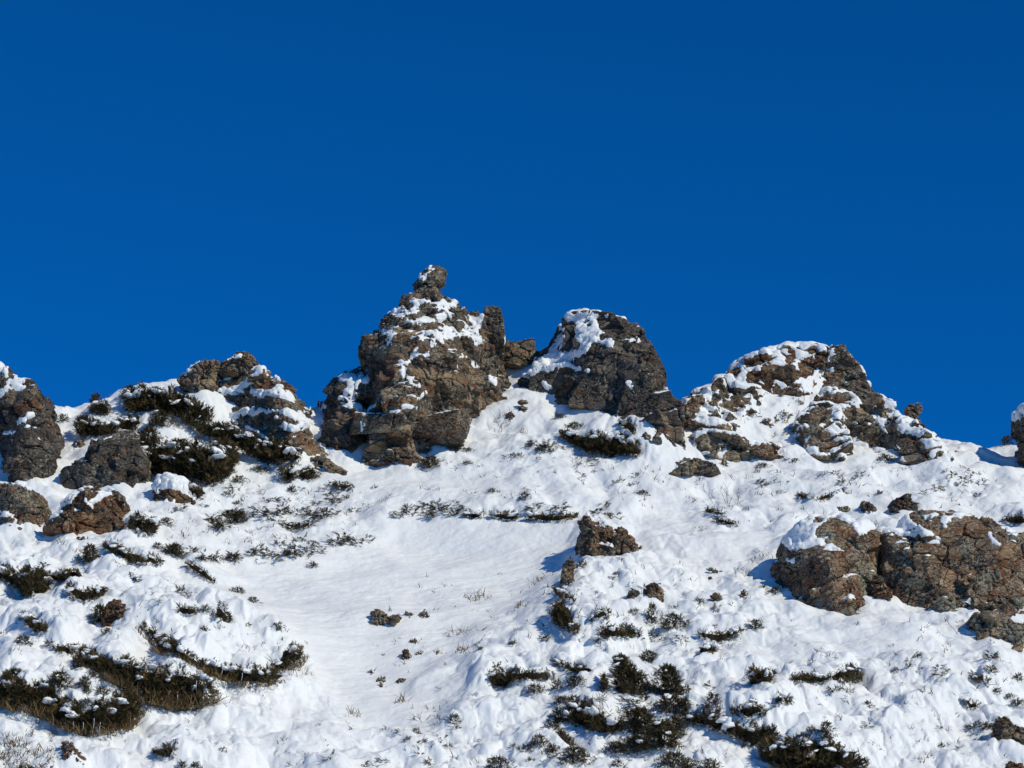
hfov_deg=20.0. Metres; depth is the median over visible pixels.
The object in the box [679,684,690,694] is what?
juniper bush
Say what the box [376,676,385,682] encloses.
rock
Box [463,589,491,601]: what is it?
grass tuft
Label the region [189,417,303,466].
juniper shrub
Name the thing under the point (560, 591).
juniper shrub
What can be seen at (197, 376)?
rock
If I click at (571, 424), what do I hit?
juniper bush
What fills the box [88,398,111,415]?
juniper shrub
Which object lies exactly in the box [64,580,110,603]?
juniper shrub
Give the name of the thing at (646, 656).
juniper bush
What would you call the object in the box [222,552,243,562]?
juniper bush
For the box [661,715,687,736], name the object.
juniper bush
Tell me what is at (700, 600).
juniper bush
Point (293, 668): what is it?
grass tuft
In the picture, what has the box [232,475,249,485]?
juniper bush
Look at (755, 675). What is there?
juniper shrub
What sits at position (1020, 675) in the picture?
juniper bush
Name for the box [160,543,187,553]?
juniper bush
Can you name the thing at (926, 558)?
boulder
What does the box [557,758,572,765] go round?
juniper bush
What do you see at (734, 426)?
rock
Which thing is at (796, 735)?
juniper bush
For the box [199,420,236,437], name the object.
juniper bush
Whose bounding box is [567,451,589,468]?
bare shrub
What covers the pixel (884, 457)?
juniper bush
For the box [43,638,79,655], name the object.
juniper shrub
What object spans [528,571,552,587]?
grass tuft
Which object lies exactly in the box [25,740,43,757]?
grass tuft
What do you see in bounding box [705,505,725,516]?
juniper shrub
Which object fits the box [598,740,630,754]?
juniper bush
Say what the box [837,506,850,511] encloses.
boulder
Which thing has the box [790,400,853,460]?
rock crag
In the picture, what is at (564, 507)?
juniper sprig
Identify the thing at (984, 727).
juniper sprig
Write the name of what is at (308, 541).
juniper sprig
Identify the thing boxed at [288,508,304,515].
juniper sprig
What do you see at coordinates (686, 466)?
rock crag
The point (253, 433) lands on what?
juniper bush
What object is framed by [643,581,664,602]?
rock
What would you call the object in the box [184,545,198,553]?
juniper sprig
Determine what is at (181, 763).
juniper bush
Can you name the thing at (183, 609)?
juniper shrub
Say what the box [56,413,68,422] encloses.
juniper bush
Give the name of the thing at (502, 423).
grass tuft
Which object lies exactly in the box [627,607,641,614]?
juniper bush
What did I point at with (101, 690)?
juniper bush
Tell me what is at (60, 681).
juniper bush
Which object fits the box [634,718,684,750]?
juniper bush
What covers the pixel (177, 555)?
juniper sprig
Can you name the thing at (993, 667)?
juniper bush
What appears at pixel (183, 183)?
sky
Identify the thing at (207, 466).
juniper shrub
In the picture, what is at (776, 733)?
juniper bush
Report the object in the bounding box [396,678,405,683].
rock
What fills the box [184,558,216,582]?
juniper shrub
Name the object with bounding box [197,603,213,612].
juniper bush
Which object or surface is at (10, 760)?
grass tuft
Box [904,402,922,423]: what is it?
rock
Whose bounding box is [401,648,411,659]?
rock
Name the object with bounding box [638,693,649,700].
juniper sprig
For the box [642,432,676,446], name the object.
rock crag
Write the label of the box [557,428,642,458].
juniper shrub
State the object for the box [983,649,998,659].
juniper sprig
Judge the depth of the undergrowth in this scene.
58.93 m
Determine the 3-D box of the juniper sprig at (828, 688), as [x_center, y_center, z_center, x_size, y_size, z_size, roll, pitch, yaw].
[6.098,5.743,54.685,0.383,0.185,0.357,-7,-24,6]
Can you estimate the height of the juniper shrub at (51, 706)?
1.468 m
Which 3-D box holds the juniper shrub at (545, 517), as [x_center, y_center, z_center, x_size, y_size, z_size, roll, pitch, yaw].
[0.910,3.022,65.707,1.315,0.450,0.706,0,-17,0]
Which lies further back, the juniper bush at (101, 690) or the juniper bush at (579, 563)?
the juniper bush at (579, 563)
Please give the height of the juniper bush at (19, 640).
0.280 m
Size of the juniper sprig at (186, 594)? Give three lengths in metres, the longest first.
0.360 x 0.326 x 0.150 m
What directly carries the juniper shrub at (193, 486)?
on the snow slope
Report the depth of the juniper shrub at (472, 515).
66.06 m
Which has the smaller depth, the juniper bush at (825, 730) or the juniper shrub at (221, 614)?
the juniper bush at (825, 730)
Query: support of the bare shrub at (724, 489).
on the snow slope
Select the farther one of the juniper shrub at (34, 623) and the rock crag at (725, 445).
the rock crag at (725, 445)
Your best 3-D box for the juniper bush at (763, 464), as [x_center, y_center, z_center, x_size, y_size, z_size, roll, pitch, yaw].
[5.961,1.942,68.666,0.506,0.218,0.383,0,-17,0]
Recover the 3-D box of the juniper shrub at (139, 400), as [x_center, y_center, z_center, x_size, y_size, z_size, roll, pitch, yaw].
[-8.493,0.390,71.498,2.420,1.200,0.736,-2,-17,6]
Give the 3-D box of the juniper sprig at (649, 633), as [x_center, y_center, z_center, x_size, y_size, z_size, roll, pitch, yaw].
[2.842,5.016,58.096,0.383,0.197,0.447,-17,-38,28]
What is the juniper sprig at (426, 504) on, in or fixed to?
on the snow slope
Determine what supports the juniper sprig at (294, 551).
on the snow slope
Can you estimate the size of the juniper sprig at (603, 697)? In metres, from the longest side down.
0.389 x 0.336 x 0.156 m
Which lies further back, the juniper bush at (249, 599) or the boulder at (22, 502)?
the boulder at (22, 502)
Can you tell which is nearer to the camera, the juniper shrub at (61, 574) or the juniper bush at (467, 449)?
the juniper shrub at (61, 574)
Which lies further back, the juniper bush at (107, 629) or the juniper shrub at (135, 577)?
the juniper shrub at (135, 577)
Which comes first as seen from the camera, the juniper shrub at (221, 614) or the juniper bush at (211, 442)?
the juniper shrub at (221, 614)
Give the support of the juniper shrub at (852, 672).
on the snow slope
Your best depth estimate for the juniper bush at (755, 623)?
58.12 m
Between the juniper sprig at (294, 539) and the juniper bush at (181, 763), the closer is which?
the juniper bush at (181, 763)
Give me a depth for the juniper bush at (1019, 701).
54.83 m
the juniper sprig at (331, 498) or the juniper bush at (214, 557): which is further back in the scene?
the juniper sprig at (331, 498)
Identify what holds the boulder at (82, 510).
on the snow slope
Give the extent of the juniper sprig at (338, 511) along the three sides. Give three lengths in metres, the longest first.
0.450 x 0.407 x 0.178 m
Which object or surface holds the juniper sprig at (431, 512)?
on the snow slope
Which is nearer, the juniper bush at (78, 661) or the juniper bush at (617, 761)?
the juniper bush at (617, 761)
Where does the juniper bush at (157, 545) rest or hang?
on the snow slope
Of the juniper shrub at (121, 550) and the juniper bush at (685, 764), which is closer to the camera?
the juniper bush at (685, 764)
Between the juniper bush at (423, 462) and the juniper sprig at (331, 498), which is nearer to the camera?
the juniper sprig at (331, 498)
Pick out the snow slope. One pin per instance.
(330, 601)
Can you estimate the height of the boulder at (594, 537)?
1.703 m
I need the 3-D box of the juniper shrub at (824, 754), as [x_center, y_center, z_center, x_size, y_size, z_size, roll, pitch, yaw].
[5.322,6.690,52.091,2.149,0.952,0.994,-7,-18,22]
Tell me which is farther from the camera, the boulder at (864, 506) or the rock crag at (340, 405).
the rock crag at (340, 405)
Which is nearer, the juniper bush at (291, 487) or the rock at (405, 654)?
the rock at (405, 654)
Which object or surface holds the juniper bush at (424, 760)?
on the snow slope
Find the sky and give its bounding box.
[0,0,1023,447]
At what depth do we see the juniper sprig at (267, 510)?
66.08 m
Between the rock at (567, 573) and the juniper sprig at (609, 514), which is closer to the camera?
the rock at (567, 573)
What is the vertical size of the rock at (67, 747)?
1.096 m
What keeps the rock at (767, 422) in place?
on the snow slope
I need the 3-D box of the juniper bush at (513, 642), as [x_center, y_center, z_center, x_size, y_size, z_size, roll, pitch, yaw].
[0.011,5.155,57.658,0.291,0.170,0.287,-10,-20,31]
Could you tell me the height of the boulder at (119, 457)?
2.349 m
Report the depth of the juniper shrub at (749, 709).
53.36 m
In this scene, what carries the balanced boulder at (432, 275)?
on the rock crag at (431, 359)
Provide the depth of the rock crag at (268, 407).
70.72 m
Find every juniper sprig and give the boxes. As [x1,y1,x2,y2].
[172,551,187,558]
[175,501,188,509]
[175,584,186,592]
[181,590,191,596]
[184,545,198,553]
[203,511,226,520]
[225,550,241,558]
[246,548,257,555]
[254,512,275,520]
[258,546,281,553]
[263,509,278,515]
[265,554,283,560]
[270,544,292,555]
[278,544,302,558]
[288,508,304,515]
[289,534,304,549]
[297,536,319,547]
[323,492,340,499]
[326,508,341,515]
[326,535,346,546]
[332,531,354,541]
[360,534,375,540]
[389,510,404,517]
[401,503,414,509]
[401,506,420,514]
[418,500,434,508]
[425,502,448,516]
[428,498,446,507]
[443,508,461,514]
[521,502,544,511]
[539,720,561,728]
[545,751,559,758]
[549,501,571,511]
[589,507,604,514]
[595,693,609,701]
[603,512,622,519]
[624,699,640,705]
[629,688,649,695]
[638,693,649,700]
[648,626,658,635]
[826,684,843,691]
[963,722,980,729]
[976,721,989,730]
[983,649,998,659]
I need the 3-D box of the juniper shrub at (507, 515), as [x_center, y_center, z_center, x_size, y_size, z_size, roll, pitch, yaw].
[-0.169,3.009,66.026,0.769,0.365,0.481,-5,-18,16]
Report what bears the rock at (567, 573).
on the snow slope
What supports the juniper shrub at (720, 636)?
on the snow slope
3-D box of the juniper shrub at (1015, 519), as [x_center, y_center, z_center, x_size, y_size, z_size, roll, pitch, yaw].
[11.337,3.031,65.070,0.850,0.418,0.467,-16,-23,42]
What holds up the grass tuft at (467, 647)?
on the snow slope
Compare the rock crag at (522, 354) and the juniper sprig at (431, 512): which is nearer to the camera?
the juniper sprig at (431, 512)
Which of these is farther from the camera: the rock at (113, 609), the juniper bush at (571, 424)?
the juniper bush at (571, 424)
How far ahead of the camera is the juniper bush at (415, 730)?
54.03 m
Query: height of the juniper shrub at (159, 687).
1.566 m
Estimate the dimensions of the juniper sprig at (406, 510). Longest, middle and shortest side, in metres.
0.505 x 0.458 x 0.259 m
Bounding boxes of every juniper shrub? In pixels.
[0,562,52,597]
[0,669,148,736]
[17,610,47,633]
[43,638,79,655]
[48,566,85,581]
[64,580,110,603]
[71,644,230,711]
[72,413,141,438]
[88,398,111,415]
[101,538,164,566]
[119,380,214,420]
[124,510,162,536]
[129,572,142,581]
[135,619,285,688]
[140,432,241,486]
[151,739,177,757]
[172,473,204,499]
[176,602,199,614]
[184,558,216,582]
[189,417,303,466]
[211,600,232,622]
[269,640,307,670]
[277,461,298,482]
[296,464,321,479]
[462,509,486,519]
[488,509,519,521]
[488,661,555,688]
[524,509,579,522]
[545,595,580,634]
[550,656,589,674]
[551,584,576,602]
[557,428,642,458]
[562,694,625,734]
[588,606,610,620]
[590,623,642,643]
[617,415,637,434]
[677,707,777,747]
[696,626,744,641]
[698,642,720,652]
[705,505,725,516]
[712,516,738,526]
[729,698,768,721]
[744,664,777,685]
[756,733,869,767]
[770,691,795,706]
[789,662,866,685]
[796,486,850,501]
[959,696,980,709]
[967,669,991,687]
[1001,511,1023,524]
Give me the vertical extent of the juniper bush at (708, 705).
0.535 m
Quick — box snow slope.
[0,341,1023,767]
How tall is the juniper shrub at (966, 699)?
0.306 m
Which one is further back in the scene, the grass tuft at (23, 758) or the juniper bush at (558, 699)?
the juniper bush at (558, 699)
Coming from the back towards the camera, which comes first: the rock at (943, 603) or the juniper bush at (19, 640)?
the rock at (943, 603)
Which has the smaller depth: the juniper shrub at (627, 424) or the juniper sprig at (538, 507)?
the juniper sprig at (538, 507)
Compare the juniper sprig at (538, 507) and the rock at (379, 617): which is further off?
the juniper sprig at (538, 507)
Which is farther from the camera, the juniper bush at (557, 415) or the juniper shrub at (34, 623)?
the juniper bush at (557, 415)
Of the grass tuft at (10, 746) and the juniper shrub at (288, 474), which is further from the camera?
the juniper shrub at (288, 474)
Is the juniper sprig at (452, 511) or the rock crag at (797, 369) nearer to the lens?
the juniper sprig at (452, 511)
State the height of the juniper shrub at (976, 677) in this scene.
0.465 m
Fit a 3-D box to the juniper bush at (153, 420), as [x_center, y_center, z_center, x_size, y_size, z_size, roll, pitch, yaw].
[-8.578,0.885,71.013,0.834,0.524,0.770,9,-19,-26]
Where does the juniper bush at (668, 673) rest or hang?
on the snow slope
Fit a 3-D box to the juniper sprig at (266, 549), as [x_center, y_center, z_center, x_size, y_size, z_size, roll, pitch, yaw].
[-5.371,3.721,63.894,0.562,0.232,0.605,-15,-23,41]
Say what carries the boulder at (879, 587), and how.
on the snow slope
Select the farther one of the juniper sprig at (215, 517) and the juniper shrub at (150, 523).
the juniper sprig at (215, 517)
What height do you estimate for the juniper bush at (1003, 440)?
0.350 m
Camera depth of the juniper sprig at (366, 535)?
65.00 m
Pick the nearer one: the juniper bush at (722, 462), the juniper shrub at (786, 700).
the juniper shrub at (786, 700)
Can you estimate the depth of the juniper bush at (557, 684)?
55.37 m
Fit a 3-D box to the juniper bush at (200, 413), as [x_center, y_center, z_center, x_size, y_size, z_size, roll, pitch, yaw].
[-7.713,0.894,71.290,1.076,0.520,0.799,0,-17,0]
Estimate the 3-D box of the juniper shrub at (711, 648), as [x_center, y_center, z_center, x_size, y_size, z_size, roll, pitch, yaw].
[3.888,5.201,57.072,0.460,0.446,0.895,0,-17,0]
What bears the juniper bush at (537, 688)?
on the snow slope
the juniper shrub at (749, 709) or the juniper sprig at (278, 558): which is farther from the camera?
the juniper sprig at (278, 558)
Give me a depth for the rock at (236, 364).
72.41 m
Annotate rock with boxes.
[19,762,52,767]
[61,740,85,764]
[76,536,87,539]
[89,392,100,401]
[99,599,125,627]
[177,359,220,392]
[217,351,258,378]
[358,333,371,363]
[360,456,367,463]
[370,609,401,625]
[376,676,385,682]
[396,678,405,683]
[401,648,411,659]
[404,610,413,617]
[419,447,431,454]
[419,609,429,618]
[483,305,503,339]
[504,411,514,421]
[517,399,527,411]
[560,556,574,584]
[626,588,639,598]
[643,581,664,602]
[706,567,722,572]
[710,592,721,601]
[730,423,739,430]
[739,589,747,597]
[760,418,773,427]
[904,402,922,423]
[926,595,970,611]
[970,595,1023,617]
[1005,761,1023,767]
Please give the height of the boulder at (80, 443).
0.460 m
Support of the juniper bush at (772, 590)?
on the snow slope
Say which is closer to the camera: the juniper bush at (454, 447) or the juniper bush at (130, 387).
the juniper bush at (454, 447)
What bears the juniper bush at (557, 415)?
on the snow slope
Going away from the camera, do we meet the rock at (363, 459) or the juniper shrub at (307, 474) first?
the juniper shrub at (307, 474)
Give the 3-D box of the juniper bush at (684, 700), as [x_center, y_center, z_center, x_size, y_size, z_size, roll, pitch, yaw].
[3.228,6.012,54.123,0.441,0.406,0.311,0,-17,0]
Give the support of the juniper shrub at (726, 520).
on the snow slope
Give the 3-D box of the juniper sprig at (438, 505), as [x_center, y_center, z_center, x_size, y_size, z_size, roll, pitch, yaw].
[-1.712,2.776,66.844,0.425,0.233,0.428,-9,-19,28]
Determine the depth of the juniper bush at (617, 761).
51.67 m
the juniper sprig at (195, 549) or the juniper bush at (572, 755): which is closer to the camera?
the juniper bush at (572, 755)
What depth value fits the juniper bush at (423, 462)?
69.09 m
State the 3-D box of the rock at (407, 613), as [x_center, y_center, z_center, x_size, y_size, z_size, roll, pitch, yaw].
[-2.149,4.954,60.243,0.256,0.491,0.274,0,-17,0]
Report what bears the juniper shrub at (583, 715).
on the snow slope
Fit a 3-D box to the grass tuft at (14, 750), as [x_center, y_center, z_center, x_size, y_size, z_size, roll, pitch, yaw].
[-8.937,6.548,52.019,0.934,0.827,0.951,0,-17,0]
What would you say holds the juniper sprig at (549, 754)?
on the snow slope
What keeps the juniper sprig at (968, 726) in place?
on the snow slope
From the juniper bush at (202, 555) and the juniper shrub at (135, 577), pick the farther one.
the juniper bush at (202, 555)
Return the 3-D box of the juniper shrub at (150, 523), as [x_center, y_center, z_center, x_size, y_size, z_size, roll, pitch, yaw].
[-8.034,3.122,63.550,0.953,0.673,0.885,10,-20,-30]
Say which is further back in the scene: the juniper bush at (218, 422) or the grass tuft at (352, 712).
the juniper bush at (218, 422)
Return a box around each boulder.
[0,480,51,529]
[42,486,130,536]
[60,429,152,489]
[71,438,85,449]
[151,472,196,504]
[412,265,447,290]
[575,512,615,556]
[611,526,641,555]
[770,512,881,615]
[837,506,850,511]
[858,500,876,512]
[868,575,892,600]
[876,509,1023,608]
[887,493,918,512]
[966,610,1023,651]
[990,716,1023,744]
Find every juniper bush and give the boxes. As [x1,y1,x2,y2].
[0,666,24,677]
[13,634,35,644]
[46,669,77,690]
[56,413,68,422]
[69,652,85,669]
[70,697,97,707]
[74,674,92,693]
[75,543,99,563]
[82,403,117,416]
[88,604,104,624]
[95,685,110,695]
[99,627,111,634]
[118,384,137,397]
[136,425,168,443]
[146,409,177,427]
[152,542,163,549]
[159,437,195,448]
[160,541,184,554]
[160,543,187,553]
[161,516,175,526]
[174,759,187,767]
[177,410,214,426]
[190,761,203,767]
[194,553,208,561]
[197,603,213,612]
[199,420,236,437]
[199,625,209,630]
[202,437,243,452]
[208,555,224,563]
[222,490,236,496]
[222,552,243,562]
[226,510,247,523]
[229,585,245,593]
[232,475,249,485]
[236,430,259,441]
[247,596,261,603]
[250,465,272,471]
[273,621,286,630]
[287,484,298,493]
[306,561,318,567]
[412,726,421,733]
[417,455,444,468]
[422,757,433,765]
[442,713,463,723]
[447,444,463,451]
[456,447,473,451]
[487,755,516,767]
[501,452,525,458]
[507,640,516,646]
[517,491,531,499]
[517,743,532,751]
[520,683,545,693]
[530,732,549,748]
[533,443,553,450]
[538,634,551,641]
[544,743,559,752]
[548,695,568,706]
[550,677,562,690]
[550,705,570,720]
[551,744,594,764]
[553,413,566,419]
[555,729,579,745]
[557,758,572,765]
[559,674,586,691]
[561,694,579,707]
[564,421,583,429]
[575,559,586,567]
[596,672,610,692]
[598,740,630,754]
[606,652,655,695]
[607,734,657,755]
[609,757,627,767]
[612,705,663,736]
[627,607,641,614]
[631,489,647,494]
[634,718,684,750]
[636,648,657,663]
[645,601,660,625]
[648,662,685,695]
[649,693,694,714]
[651,749,700,767]
[658,612,689,629]
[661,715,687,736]
[675,696,693,713]
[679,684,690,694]
[679,757,698,767]
[694,596,705,605]
[694,692,723,715]
[694,757,723,767]
[719,459,729,466]
[744,618,763,629]
[754,462,772,467]
[758,730,783,745]
[766,585,782,593]
[790,731,811,742]
[804,725,815,735]
[816,719,836,739]
[865,700,875,707]
[876,452,898,463]
[983,665,998,672]
[999,435,1014,445]
[1010,697,1023,706]
[1012,672,1023,681]
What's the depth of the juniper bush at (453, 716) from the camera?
54.40 m
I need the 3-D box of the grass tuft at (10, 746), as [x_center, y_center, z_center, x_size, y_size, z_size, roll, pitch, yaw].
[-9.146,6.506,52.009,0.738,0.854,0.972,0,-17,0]
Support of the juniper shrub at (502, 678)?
on the snow slope
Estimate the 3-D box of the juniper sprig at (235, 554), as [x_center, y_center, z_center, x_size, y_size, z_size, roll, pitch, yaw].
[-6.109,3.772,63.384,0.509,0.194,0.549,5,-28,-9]
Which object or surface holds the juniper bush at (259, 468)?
on the snow slope
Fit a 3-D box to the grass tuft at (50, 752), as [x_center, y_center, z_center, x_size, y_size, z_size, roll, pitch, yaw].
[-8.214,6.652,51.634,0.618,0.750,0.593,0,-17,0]
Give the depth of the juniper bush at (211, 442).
69.56 m
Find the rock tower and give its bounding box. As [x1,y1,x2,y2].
[1011,403,1023,466]
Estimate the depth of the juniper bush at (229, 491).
67.27 m
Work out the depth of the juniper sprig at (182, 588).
59.73 m
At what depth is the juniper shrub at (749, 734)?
53.17 m
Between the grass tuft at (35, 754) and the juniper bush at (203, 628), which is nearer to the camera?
the grass tuft at (35, 754)
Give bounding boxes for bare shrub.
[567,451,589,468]
[592,692,610,715]
[702,484,739,504]
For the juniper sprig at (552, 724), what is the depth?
53.62 m
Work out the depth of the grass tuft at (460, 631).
59.36 m
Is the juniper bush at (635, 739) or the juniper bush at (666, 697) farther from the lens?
the juniper bush at (666, 697)
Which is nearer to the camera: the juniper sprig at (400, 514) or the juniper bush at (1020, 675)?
the juniper bush at (1020, 675)
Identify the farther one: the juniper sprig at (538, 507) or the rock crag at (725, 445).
the rock crag at (725, 445)
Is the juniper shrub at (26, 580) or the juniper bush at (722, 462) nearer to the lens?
the juniper shrub at (26, 580)
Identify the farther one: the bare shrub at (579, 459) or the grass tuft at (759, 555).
the bare shrub at (579, 459)
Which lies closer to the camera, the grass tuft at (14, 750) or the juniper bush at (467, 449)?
the grass tuft at (14, 750)
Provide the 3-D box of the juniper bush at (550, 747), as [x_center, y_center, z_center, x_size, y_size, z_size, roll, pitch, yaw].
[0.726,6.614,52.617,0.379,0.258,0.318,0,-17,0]
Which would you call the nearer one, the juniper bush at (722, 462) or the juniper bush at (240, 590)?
the juniper bush at (240, 590)
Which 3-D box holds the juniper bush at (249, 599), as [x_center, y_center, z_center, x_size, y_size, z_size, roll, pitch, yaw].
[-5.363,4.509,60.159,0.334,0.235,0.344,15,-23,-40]
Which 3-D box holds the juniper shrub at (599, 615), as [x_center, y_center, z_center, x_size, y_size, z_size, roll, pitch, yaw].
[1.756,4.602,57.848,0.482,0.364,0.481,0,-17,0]
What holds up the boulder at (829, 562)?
on the snow slope
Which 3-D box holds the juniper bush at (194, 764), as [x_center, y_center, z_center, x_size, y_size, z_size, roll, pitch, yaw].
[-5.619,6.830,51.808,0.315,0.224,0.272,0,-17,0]
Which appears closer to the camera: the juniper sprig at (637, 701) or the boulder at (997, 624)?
the juniper sprig at (637, 701)
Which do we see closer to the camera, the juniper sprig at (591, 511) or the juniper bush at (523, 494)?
the juniper sprig at (591, 511)
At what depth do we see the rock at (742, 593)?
60.02 m
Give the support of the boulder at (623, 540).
on the snow slope
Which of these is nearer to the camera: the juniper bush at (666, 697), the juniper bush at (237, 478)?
the juniper bush at (666, 697)
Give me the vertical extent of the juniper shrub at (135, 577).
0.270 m
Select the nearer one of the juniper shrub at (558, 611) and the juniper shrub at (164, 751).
the juniper shrub at (164, 751)
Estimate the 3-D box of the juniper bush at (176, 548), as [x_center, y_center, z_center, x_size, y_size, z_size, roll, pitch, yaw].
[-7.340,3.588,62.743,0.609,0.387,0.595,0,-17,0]
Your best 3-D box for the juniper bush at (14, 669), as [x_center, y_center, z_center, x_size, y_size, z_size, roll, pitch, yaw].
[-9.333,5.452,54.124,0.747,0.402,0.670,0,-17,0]
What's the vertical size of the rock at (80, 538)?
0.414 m
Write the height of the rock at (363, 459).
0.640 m
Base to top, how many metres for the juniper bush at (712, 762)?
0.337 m
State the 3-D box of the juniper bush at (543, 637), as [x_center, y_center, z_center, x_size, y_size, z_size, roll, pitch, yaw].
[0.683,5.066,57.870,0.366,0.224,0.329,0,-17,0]
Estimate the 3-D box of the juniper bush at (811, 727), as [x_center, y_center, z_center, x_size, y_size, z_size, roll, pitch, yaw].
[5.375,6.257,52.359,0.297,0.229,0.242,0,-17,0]
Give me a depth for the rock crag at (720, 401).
71.32 m
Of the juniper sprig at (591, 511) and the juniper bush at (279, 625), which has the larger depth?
the juniper sprig at (591, 511)
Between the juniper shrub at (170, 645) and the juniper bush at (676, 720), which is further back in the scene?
the juniper shrub at (170, 645)
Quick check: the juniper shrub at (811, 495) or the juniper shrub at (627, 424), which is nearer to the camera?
the juniper shrub at (811, 495)
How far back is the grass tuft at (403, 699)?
56.09 m
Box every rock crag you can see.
[0,361,64,482]
[214,364,347,474]
[317,366,367,452]
[349,285,510,467]
[502,338,539,368]
[518,308,685,450]
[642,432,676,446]
[669,457,720,476]
[681,373,762,430]
[687,427,785,461]
[725,341,830,396]
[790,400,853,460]
[814,344,955,464]
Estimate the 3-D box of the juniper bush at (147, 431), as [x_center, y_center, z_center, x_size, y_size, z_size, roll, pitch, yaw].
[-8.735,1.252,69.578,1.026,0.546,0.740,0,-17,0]
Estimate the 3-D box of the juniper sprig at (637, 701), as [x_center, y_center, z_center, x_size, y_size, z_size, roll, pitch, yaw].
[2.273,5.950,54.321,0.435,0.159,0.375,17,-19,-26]
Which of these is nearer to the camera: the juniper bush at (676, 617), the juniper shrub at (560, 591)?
the juniper bush at (676, 617)
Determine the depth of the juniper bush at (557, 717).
53.89 m
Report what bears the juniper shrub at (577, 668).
on the snow slope
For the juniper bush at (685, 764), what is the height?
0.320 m
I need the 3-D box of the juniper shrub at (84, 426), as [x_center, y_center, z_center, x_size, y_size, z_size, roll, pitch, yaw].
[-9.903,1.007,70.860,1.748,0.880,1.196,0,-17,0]
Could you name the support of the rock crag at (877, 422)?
on the snow slope
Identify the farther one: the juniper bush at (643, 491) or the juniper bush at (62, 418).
the juniper bush at (62, 418)
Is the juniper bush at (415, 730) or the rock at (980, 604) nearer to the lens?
the juniper bush at (415, 730)
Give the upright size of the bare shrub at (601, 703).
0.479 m
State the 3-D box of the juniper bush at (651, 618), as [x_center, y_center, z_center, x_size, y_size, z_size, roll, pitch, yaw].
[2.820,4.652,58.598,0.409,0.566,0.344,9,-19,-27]
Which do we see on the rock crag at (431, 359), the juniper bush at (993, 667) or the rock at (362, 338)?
the rock at (362, 338)
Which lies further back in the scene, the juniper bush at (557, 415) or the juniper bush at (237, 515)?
the juniper bush at (557, 415)
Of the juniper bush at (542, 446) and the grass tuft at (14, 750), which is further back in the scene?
the juniper bush at (542, 446)
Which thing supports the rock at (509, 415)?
on the snow slope
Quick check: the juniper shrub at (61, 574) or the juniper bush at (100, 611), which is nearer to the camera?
the juniper bush at (100, 611)
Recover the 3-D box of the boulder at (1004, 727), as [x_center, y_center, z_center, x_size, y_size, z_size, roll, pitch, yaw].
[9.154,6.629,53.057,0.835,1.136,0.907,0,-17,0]
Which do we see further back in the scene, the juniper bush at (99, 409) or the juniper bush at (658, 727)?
the juniper bush at (99, 409)
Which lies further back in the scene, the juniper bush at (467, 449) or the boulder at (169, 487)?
the juniper bush at (467, 449)
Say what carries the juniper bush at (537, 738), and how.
on the snow slope
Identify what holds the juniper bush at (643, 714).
on the snow slope
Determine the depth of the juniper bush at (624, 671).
54.87 m
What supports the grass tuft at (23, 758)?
on the snow slope
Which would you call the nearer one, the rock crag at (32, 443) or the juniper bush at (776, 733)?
the juniper bush at (776, 733)
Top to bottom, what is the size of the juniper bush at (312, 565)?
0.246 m
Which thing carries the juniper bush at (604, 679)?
on the snow slope
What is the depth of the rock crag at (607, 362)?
70.98 m
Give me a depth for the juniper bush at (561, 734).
53.29 m
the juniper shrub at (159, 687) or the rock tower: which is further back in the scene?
the rock tower
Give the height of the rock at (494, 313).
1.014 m
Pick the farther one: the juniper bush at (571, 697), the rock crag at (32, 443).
the rock crag at (32, 443)
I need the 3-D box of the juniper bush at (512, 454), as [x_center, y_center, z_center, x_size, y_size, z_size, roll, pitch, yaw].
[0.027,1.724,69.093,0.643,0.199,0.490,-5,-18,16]
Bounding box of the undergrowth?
[0,389,1022,767]
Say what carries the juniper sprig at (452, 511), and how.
on the snow slope
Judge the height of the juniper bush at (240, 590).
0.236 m
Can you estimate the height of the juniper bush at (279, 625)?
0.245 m
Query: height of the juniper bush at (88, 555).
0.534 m
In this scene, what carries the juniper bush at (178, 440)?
on the snow slope
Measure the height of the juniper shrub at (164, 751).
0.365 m
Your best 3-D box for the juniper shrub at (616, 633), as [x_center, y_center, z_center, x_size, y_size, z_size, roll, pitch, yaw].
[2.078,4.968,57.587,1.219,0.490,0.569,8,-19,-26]
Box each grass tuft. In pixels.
[0,732,38,766]
[0,733,20,760]
[0,744,27,767]
[11,743,47,767]
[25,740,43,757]
[34,739,60,763]
[267,645,315,684]
[346,705,361,717]
[393,692,414,702]
[444,624,477,636]
[455,639,481,652]
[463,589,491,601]
[487,408,515,436]
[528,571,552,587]
[747,545,772,562]
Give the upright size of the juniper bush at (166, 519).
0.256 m
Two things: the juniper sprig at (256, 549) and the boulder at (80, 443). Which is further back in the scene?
the boulder at (80, 443)
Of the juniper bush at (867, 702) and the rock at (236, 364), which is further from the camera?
the rock at (236, 364)
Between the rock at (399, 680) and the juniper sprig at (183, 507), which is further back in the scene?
the juniper sprig at (183, 507)
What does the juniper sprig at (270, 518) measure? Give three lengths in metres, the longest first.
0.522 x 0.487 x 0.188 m
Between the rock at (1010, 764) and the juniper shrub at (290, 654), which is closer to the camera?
the rock at (1010, 764)
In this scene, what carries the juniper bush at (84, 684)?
on the snow slope
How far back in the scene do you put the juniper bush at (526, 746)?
52.71 m
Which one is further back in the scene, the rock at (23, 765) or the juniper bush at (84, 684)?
the juniper bush at (84, 684)
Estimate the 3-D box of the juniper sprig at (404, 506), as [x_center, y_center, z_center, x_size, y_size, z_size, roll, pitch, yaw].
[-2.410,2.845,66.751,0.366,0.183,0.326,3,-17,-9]
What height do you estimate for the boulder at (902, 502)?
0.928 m

